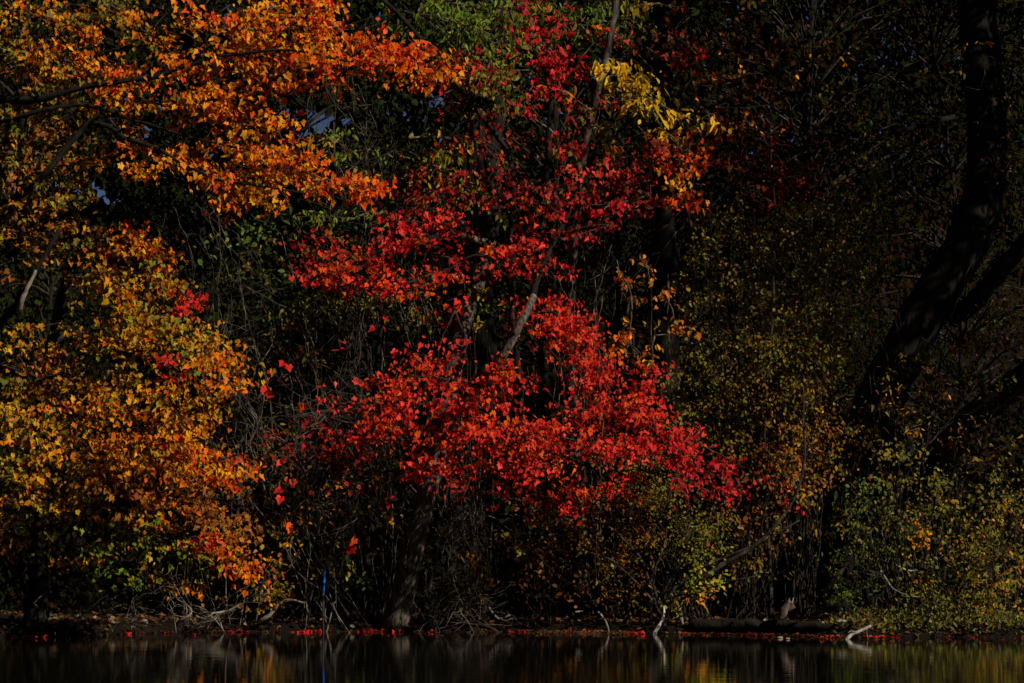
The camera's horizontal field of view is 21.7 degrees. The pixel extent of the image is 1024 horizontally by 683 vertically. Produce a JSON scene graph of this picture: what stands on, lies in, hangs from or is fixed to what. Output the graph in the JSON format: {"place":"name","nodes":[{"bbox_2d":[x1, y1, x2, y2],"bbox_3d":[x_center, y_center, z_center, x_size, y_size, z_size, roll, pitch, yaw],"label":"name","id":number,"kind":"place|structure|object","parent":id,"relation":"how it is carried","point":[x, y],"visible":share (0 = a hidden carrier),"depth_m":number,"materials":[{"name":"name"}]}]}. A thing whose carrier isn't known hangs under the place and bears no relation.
{"place":"outdoors","nodes":[
{"label":"outdoors","id":0,"kind":"place"},
{"bbox_2d":[0,631,1023,682],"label":"water","id":1,"kind":"structure","parent":0,"point":[364,657],"depth_m":31.58,"materials":[{"name":"black liquid"}]},
{"bbox_2d":[322,566,325,631],"bbox_3d":[-2.807,3.950,39.820,0.060,1.179,0.036,0,-4,0],"label":"blue pole","id":2,"kind":"object","parent":1,"relation":"in","point":[323,590],"visible":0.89,"depth_m":39.81,"materials":[{"name":"paint"}]},
{"bbox_2d":[326,600,335,631],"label":"dead branch","id":3,"kind":"object","parent":1,"relation":"in","point":[330,618],"visible":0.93,"depth_m":39.90,"materials":[{"name":"grey wood"}]},
{"bbox_2d":[7,628,1023,640],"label":"floating leaves","id":4,"kind":"object","parent":1,"relation":"on","point":[596,632],"visible":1,"depth_m":39.09,"materials":[{"name":"red plant"}]},
{"bbox_2d":[652,606,664,633],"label":"dead branch","id":5,"kind":"object","parent":1,"relation":"in","point":[656,629],"visible":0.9,"depth_m":39.14,"materials":[{"name":"brown wood"}]},
{"bbox_2d":[845,625,871,638],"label":"fallen branch","id":6,"kind":"object","parent":1,"relation":"in","point":[852,634],"visible":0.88,"depth_m":37.29,"materials":[{"name":"brown wood"}]},
{"bbox_2d":[0,204,1023,637],"bbox_3d":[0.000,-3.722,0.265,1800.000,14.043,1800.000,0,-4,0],"label":"ground","id":7,"kind":"structure","parent":0,"point":[170,626],"depth_m":59.28,"materials":[{"name":"soil"}]},
{"bbox_2d":[0,231,185,574],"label":"tree","id":8,"kind":"object","parent":7,"relation":"on","point":[49,286],"visible":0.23,"depth_m":48.61,"materials":[{"name":"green plant"}]},
{"bbox_2d":[0,0,188,456],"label":"tree","id":9,"kind":"object","parent":7,"relation":"on","point":[11,93],"visible":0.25,"depth_m":58.37,"materials":[{"name":"green plant"}]},
{"bbox_2d":[22,551,206,636],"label":"bare shrub","id":10,"kind":"object","parent":7,"relation":"on","point":[99,610],"visible":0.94,"depth_m":38.14,"materials":[{"name":"wood"}]},
{"bbox_2d":[85,594,107,612],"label":"dead branch","id":11,"kind":"object","parent":10,"relation":"attached to","point":[94,604],"visible":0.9,"depth_m":38.23,"materials":[{"name":"brown wood"}]},
{"bbox_2d":[0,189,284,623],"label":"maple tree","id":12,"kind":"object","parent":7,"relation":"on","point":[33,503],"visible":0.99,"depth_m":37.04,"materials":[{"name":"orange plant"}]},
{"bbox_2d":[44,0,351,444],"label":"tree","id":13,"kind":"object","parent":7,"relation":"on","point":[199,193],"visible":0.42,"depth_m":59.85,"materials":[{"name":"green plant"}]},
{"bbox_2d":[154,188,282,630],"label":"bare shrub","id":14,"kind":"object","parent":7,"relation":"on","point":[239,406],"visible":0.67,"depth_m":40.30,"materials":[{"name":"brown plant"}]},
{"bbox_2d":[145,534,293,632],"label":"bare shrub","id":15,"kind":"object","parent":7,"relation":"on","point":[216,616],"visible":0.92,"depth_m":39.75,"materials":[{"name":"plant"}]},
{"bbox_2d":[177,600,191,622],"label":"dead branch","id":16,"kind":"object","parent":15,"relation":"attached to","point":[184,618],"visible":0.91,"depth_m":39.71,"materials":[{"name":"grey wood"}]},
{"bbox_2d":[195,603,241,619],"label":"dead branch","id":17,"kind":"object","parent":15,"relation":"attached to","point":[208,616],"visible":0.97,"depth_m":39.61,"materials":[{"name":"grey wood"}]},
{"bbox_2d":[0,0,475,328],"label":"maple tree","id":18,"kind":"object","parent":7,"relation":"on","point":[296,57],"visible":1,"depth_m":37.29,"materials":[{"name":"orange plant"}]},
{"bbox_2d":[16,269,36,312],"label":"dead branch","id":19,"kind":"object","parent":18,"relation":"attached to","point":[19,308],"visible":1,"depth_m":36.73,"materials":[{"name":"grey wood"}]},
{"bbox_2d":[97,213,383,581],"bbox_3d":[-5.061,1.273,50.096,5.504,7.434,5.508,0,-4,0],"label":"tree","id":20,"kind":"object","parent":7,"relation":"on","point":[243,335],"visible":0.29,"depth_m":49.99,"materials":[{"name":"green plant"}]},
{"bbox_2d":[120,207,390,631],"bbox_3d":[-3.708,1.260,40.037,4.034,6.714,2.201,0,-4,6],"label":"bare shrub","id":21,"kind":"object","parent":7,"relation":"on","point":[309,501],"visible":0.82,"depth_m":40.03,"materials":[{"name":"brown plant"}]},
{"bbox_2d":[229,477,331,621],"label":"shrub","id":22,"kind":"object","parent":7,"relation":"on","point":[278,562],"visible":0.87,"depth_m":40.08,"materials":[{"name":"green plant"}]},
{"bbox_2d":[167,0,453,540],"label":"tree","id":23,"kind":"object","parent":7,"relation":"on","point":[297,206],"visible":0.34,"depth_m":56.98,"materials":[{"name":"green plant"}]},
{"bbox_2d":[222,311,410,619],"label":"shrub","id":24,"kind":"object","parent":7,"relation":"on","point":[304,360],"visible":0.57,"depth_m":41.28,"materials":[{"name":"green plant"}]},
{"bbox_2d":[194,214,447,616],"bbox_3d":[-2.989,1.097,41.563,4.064,6.542,2.963,-1,-4,14],"label":"shrub","id":25,"kind":"object","parent":7,"relation":"on","point":[270,243],"visible":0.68,"depth_m":41.75,"materials":[{"name":"green plant"}]},
{"bbox_2d":[301,473,402,621],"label":"shrub","id":26,"kind":"object","parent":7,"relation":"on","point":[391,522],"visible":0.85,"depth_m":40.47,"materials":[{"name":"green plant"}]},
{"bbox_2d":[260,36,450,615],"bbox_3d":[-2.345,-0.338,41.301,2.751,9.309,2.552,2,-4,-22],"label":"bare shrub","id":27,"kind":"object","parent":7,"relation":"on","point":[383,450],"visible":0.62,"depth_m":41.63,"materials":[{"name":"brown plant"}]},
{"bbox_2d":[268,94,504,620],"bbox_3d":[-1.888,0.196,40.098,3.569,8.265,1.928,0,-4,0],"label":"tree","id":28,"kind":"object","parent":7,"relation":"on","point":[370,593],"visible":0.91,"depth_m":40.19,"materials":[{"name":"green plant"}]},
{"bbox_2d":[249,353,551,613],"bbox_3d":[-1.727,2.129,39.907,4.733,3.937,2.439,0,-4,0],"label":"bare shrub","id":29,"kind":"object","parent":7,"relation":"on","point":[389,500],"visible":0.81,"depth_m":40.04,"materials":[{"name":"brown plant"}]},
{"bbox_2d":[287,181,564,584],"bbox_3d":[-1.638,0.971,49.138,5.498,7.930,5.869,0,-4,0],"label":"tree","id":30,"kind":"object","parent":7,"relation":"on","point":[436,335],"visible":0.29,"depth_m":48.94,"materials":[{"name":"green plant"}]},
{"bbox_2d":[327,154,534,621],"bbox_3d":[-1.357,0.675,40.613,3.037,7.252,1.817,1,-4,-18],"label":"bare shrub","id":31,"kind":"object","parent":7,"relation":"on","point":[469,452],"visible":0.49,"depth_m":40.80,"materials":[{"name":"brown plant"}]},
{"bbox_2d":[308,0,563,462],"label":"tree","id":32,"kind":"object","parent":7,"relation":"on","point":[414,114],"visible":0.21,"depth_m":62.06,"materials":[{"name":"green plant"}]},
{"bbox_2d":[401,145,505,617],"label":"shrub","id":33,"kind":"object","parent":7,"relation":"on","point":[477,327],"visible":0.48,"depth_m":41.36,"materials":[{"name":"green plant"}]},
{"bbox_2d":[419,554,491,630],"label":"shrub","id":34,"kind":"object","parent":7,"relation":"on","point":[423,562],"visible":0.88,"depth_m":40.10,"materials":[{"name":"green plant"}]},
{"bbox_2d":[410,518,530,631],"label":"bare shrub","id":35,"kind":"object","parent":7,"relation":"on","point":[447,602],"visible":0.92,"depth_m":40.04,"materials":[{"name":"brown plant"}]},
{"bbox_2d":[381,0,573,620],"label":"bare tree","id":36,"kind":"object","parent":7,"relation":"on","point":[522,609],"visible":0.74,"depth_m":40.33,"materials":[{"name":"brown plant"}]},
{"bbox_2d":[458,550,500,621],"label":"shrub","id":37,"kind":"object","parent":7,"relation":"on","point":[472,564],"visible":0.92,"depth_m":40.24,"materials":[{"name":"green plant"}]},
{"bbox_2d":[484,599,512,620],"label":"dead branch","id":38,"kind":"object","parent":37,"relation":"attached to","point":[490,610],"visible":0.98,"depth_m":39.91,"materials":[{"name":"grey wood"}]},
{"bbox_2d":[421,0,584,598],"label":"oak tree","id":39,"kind":"object","parent":7,"relation":"on","point":[481,350],"visible":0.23,"depth_m":47.01,"materials":[{"name":"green plant"}]},
{"bbox_2d":[246,0,769,631],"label":"maple tree","id":40,"kind":"object","parent":7,"relation":"on","point":[434,464],"visible":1,"depth_m":39.32,"materials":[{"name":"red plant"}]},
{"bbox_2d":[414,602,426,622],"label":"dead branch","id":41,"kind":"object","parent":40,"relation":"on","point":[420,612],"visible":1,"depth_m":40.06,"materials":[{"name":"brown wood"}]},
{"bbox_2d":[313,0,707,615],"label":"maple tree","id":42,"kind":"object","parent":7,"relation":"on","point":[545,59],"visible":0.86,"depth_m":41.97,"materials":[{"name":"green plant"}]},
{"bbox_2d":[0,356,1023,618],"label":"undergrowth","id":43,"kind":"object","parent":7,"relation":"on","point":[220,588],"visible":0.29,"depth_m":43.42,"materials":[{"name":"green plant"}]},
{"bbox_2d":[0,0,1023,320],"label":"distant wood","id":44,"kind":"object","parent":7,"relation":"on","point":[394,92],"visible":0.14,"depth_m":76.52,"materials":[{"name":"green plant"}]},
{"bbox_2d":[0,569,1023,636],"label":"leaf litter","id":45,"kind":"object","parent":7,"relation":"on","point":[565,618],"visible":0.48,"depth_m":40.37,"materials":[{"name":"brown plant"}]},
{"bbox_2d":[257,598,304,623],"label":"dead branch","id":46,"kind":"object","parent":45,"relation":"on","point":[267,616],"visible":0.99,"depth_m":39.81,"materials":[{"name":"grey wood"}]},
{"bbox_2d":[676,603,683,623],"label":"dead branch","id":47,"kind":"object","parent":45,"relation":"on","point":[680,617],"visible":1,"depth_m":39.38,"materials":[{"name":"grey wood"}]},
{"bbox_2d":[282,0,786,611],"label":"tree","id":48,"kind":"object","parent":7,"relation":"on","point":[480,24],"visible":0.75,"depth_m":42.36,"materials":[{"name":"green plant"}]},
{"bbox_2d":[385,0,704,525],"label":"tree","id":49,"kind":"object","parent":7,"relation":"on","point":[534,155],"visible":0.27,"depth_m":58.08,"materials":[{"name":"green plant"}]},
{"bbox_2d":[489,494,603,623],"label":"shrub","id":50,"kind":"object","parent":7,"relation":"on","point":[536,517],"visible":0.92,"depth_m":40.30,"materials":[{"name":"green plant"}]},
{"bbox_2d":[489,111,711,617],"bbox_3d":[1.397,0.289,41.588,3.505,8.161,1.934,0,-4,0],"label":"bare shrub","id":51,"kind":"object","parent":7,"relation":"on","point":[586,486],"visible":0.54,"depth_m":41.55,"materials":[{"name":"brown plant"}]},
{"bbox_2d":[597,611,609,631],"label":"dead branch","id":52,"kind":"object","parent":7,"relation":"on","point":[602,616],"visible":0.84,"depth_m":39.58,"materials":[{"name":"grey wood"}]},
{"bbox_2d":[591,567,655,621],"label":"shrub","id":53,"kind":"object","parent":7,"relation":"on","point":[633,600],"visible":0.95,"depth_m":40.33,"materials":[{"name":"green plant"}]},
{"bbox_2d":[609,260,659,617],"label":"sapling","id":54,"kind":"object","parent":7,"relation":"on","point":[626,337],"visible":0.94,"depth_m":40.42,"materials":[{"name":"grey plant"}]},
{"bbox_2d":[497,113,775,579],"bbox_3d":[2.101,0.259,50.158,5.609,9.097,5.975,0,-4,0],"label":"tree","id":55,"kind":"object","parent":7,"relation":"on","point":[617,315],"visible":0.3,"depth_m":49.80,"materials":[{"name":"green plant"}]},
{"bbox_2d":[539,0,736,616],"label":"hickory tree","id":56,"kind":"object","parent":7,"relation":"on","point":[587,607],"visible":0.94,"depth_m":41.13,"materials":[{"name":"grey plant"}]},
{"bbox_2d":[628,254,655,616],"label":"sapling","id":57,"kind":"object","parent":7,"relation":"on","point":[642,261],"visible":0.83,"depth_m":40.99,"materials":[{"name":"green plant"}]},
{"bbox_2d":[569,108,715,613],"bbox_3d":[1.981,0.239,40.418,2.208,8.231,3.234,0,-4,0],"label":"maple tree","id":58,"kind":"object","parent":7,"relation":"on","point":[682,194],"visible":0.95,"depth_m":40.67,"materials":[{"name":"grey plant"}]},
{"bbox_2d":[556,423,735,619],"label":"shrub","id":59,"kind":"object","parent":7,"relation":"on","point":[652,507],"visible":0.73,"depth_m":40.15,"materials":[{"name":"green plant"}]},
{"bbox_2d":[502,0,813,441],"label":"tree","id":60,"kind":"object","parent":7,"relation":"on","point":[680,234],"visible":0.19,"depth_m":61.18,"materials":[{"name":"green plant"}]},
{"bbox_2d":[633,276,700,615],"bbox_3d":[2.449,1.615,40.447,0.884,5.348,1.774,-2,-5,27],"label":"sapling","id":61,"kind":"object","parent":7,"relation":"on","point":[677,331],"visible":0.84,"depth_m":40.33,"materials":[{"name":"green plant"}]},
{"bbox_2d":[539,364,824,632],"bbox_3d":[2.497,2.470,39.454,4.202,4.225,2.242,0,-4,0],"label":"arching shrub","id":62,"kind":"object","parent":7,"relation":"on","point":[668,586],"visible":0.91,"depth_m":39.41,"materials":[{"name":"brown plant"}]},
{"bbox_2d":[629,0,765,599],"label":"oak tree","id":63,"kind":"object","parent":7,"relation":"on","point":[665,266],"visible":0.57,"depth_m":46.45,"materials":[{"name":"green plant"}]},
{"bbox_2d":[663,519,735,621],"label":"shrub","id":64,"kind":"object","parent":7,"relation":"on","point":[705,590],"visible":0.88,"depth_m":39.48,"materials":[{"name":"green plant"}]},
{"bbox_2d":[646,192,802,619],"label":"shrub","id":65,"kind":"object","parent":7,"relation":"on","point":[729,391],"visible":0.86,"depth_m":40.85,"materials":[{"name":"green plant"}]},
{"bbox_2d":[630,0,839,612],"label":"maple tree","id":66,"kind":"object","parent":7,"relation":"on","point":[764,188],"visible":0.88,"depth_m":41.56,"materials":[{"name":"red plant"}]},
{"bbox_2d":[641,0,836,614],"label":"shrub","id":67,"kind":"object","parent":7,"relation":"on","point":[693,39],"visible":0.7,"depth_m":41.63,"materials":[{"name":"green plant"}]},
{"bbox_2d":[675,56,841,607],"bbox_3d":[3.822,-0.055,41.194,2.712,8.696,1.931,0,-4,0],"label":"bare shrub","id":68,"kind":"object","parent":7,"relation":"on","point":[759,285],"visible":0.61,"depth_m":41.50,"materials":[{"name":"brown plant"}]},
{"bbox_2d":[686,423,836,619],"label":"shrub","id":69,"kind":"object","parent":7,"relation":"on","point":[757,510],"visible":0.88,"depth_m":40.01,"materials":[{"name":"green plant"}]},
{"bbox_2d":[688,605,852,631],"bbox_3d":[3.711,4.019,38.668,2.559,0.423,0.358,-3,-5,32],"label":"fallen log","id":70,"kind":"object","parent":7,"relation":"on","point":[724,625],"visible":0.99,"depth_m":38.80,"materials":[{"name":"brown wood"}]},
{"bbox_2d":[777,597,795,620],"bbox_3d":[3.965,3.873,38.570,0.286,0.338,0.161,3,-5,-37],"label":"tree stump","id":71,"kind":"object","parent":70,"relation":"on","point":[787,606],"visible":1,"depth_m":38.51,"materials":[{"name":"brown wood"}]},
{"bbox_2d":[611,38,943,575],"bbox_3d":[5.050,-0.427,49.122,5.928,10.280,5.856,4,-5,-41],"label":"tree","id":72,"kind":"object","parent":7,"relation":"on","point":[801,107],"visible":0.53,"depth_m":48.90,"materials":[{"name":"green plant"}]},
{"bbox_2d":[735,327,872,619],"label":"shrub","id":73,"kind":"object","parent":7,"relation":"on","point":[812,601],"visible":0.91,"depth_m":40.24,"materials":[{"name":"green plant"}]},
{"bbox_2d":[642,0,966,508],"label":"tree","id":74,"kind":"object","parent":7,"relation":"on","point":[812,11],"visible":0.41,"depth_m":57.24,"materials":[{"name":"green plant"}]},
{"bbox_2d":[731,186,895,615],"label":"shrub","id":75,"kind":"object","parent":7,"relation":"on","point":[815,314],"visible":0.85,"depth_m":41.14,"materials":[{"name":"green plant"}]},
{"bbox_2d":[695,20,1020,619],"bbox_3d":[5.172,-0.293,39.986,4.883,9.211,1.557,0,-4,0],"label":"sapling","id":76,"kind":"object","parent":7,"relation":"on","point":[770,608],"visible":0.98,"depth_m":40.34,"materials":[{"name":"brown plant"}]},
{"bbox_2d":[814,437,936,615],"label":"shrub","id":77,"kind":"object","parent":7,"relation":"on","point":[896,580],"visible":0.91,"depth_m":39.10,"materials":[{"name":"green plant"}]},
{"bbox_2d":[754,0,1023,443],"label":"tree","id":78,"kind":"object","parent":7,"relation":"on","point":[933,19],"visible":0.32,"depth_m":60.39,"materials":[{"name":"green plant"}]},
{"bbox_2d":[793,0,1023,615],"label":"oak tree","id":79,"kind":"object","parent":7,"relation":"on","point":[927,306],"visible":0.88,"depth_m":41.30,"materials":[{"name":"brown plant"}]},
{"bbox_2d":[796,40,1023,570],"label":"tree","id":80,"kind":"object","parent":7,"relation":"on","point":[947,127],"visible":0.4,"depth_m":50.25,"materials":[{"name":"green plant"}]},
{"bbox_2d":[804,16,1023,615],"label":"shrub","id":81,"kind":"object","parent":7,"relation":"on","point":[870,165],"visible":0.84,"depth_m":40.97,"materials":[{"name":"green plant"}]},
{"bbox_2d":[852,387,980,617],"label":"bare shrub","id":82,"kind":"object","parent":7,"relation":"on","point":[881,576],"visible":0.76,"depth_m":39.16,"materials":[{"name":"brown plant"}]},
{"bbox_2d":[823,603,1023,633],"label":"ground cover","id":83,"kind":"object","parent":7,"relation":"on","point":[862,617],"visible":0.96,"depth_m":38.22,"materials":[{"name":"green plant"}]},
{"bbox_2d":[836,620,849,623],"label":"dead branch","id":84,"kind":"object","parent":83,"relation":"on","point":[839,621],"visible":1,"depth_m":37.99,"materials":[{"name":"grey wood"}]},
{"bbox_2d":[916,604,931,628],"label":"dead branch","id":85,"kind":"object","parent":7,"relation":"on","point":[927,609],"visible":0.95,"depth_m":38.20,"materials":[{"name":"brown wood"}]},
{"bbox_2d":[860,300,1023,615],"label":"shrub","id":86,"kind":"object","parent":7,"relation":"on","point":[977,425],"visible":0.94,"depth_m":40.32,"materials":[{"name":"green plant"}]},
{"bbox_2d":[883,462,1023,626],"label":"shrub","id":87,"kind":"object","parent":7,"relation":"on","point":[917,529],"visible":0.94,"depth_m":38.68,"materials":[{"name":"green plant"}]},
{"bbox_2d":[879,569,923,596],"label":"dead branch","id":88,"kind":"object","parent":87,"relation":"attached to","point":[895,589],"visible":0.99,"depth_m":38.36,"materials":[{"name":"grey wood"}]},
{"bbox_2d":[896,564,917,571],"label":"dead branch","id":89,"kind":"object","parent":87,"relation":"attached to","point":[898,566],"visible":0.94,"depth_m":38.45,"materials":[{"name":"grey wood"}]},
{"bbox_2d":[915,0,1023,399],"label":"tree","id":90,"kind":"object","parent":7,"relation":"on","point":[1020,100],"visible":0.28,"depth_m":57.08,"materials":[{"name":"green plant"}]},
{"bbox_2d":[947,457,1023,624],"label":"shrub","id":91,"kind":"object","parent":7,"relation":"on","point":[997,603],"visible":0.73,"depth_m":38.88,"materials":[{"name":"green plant"}]},
{"bbox_2d":[11,0,1023,214],"label":"sky","id":92,"kind":"structure","parent":0,"point":[326,122],"materials":[{"name":"blue"}]}
]}

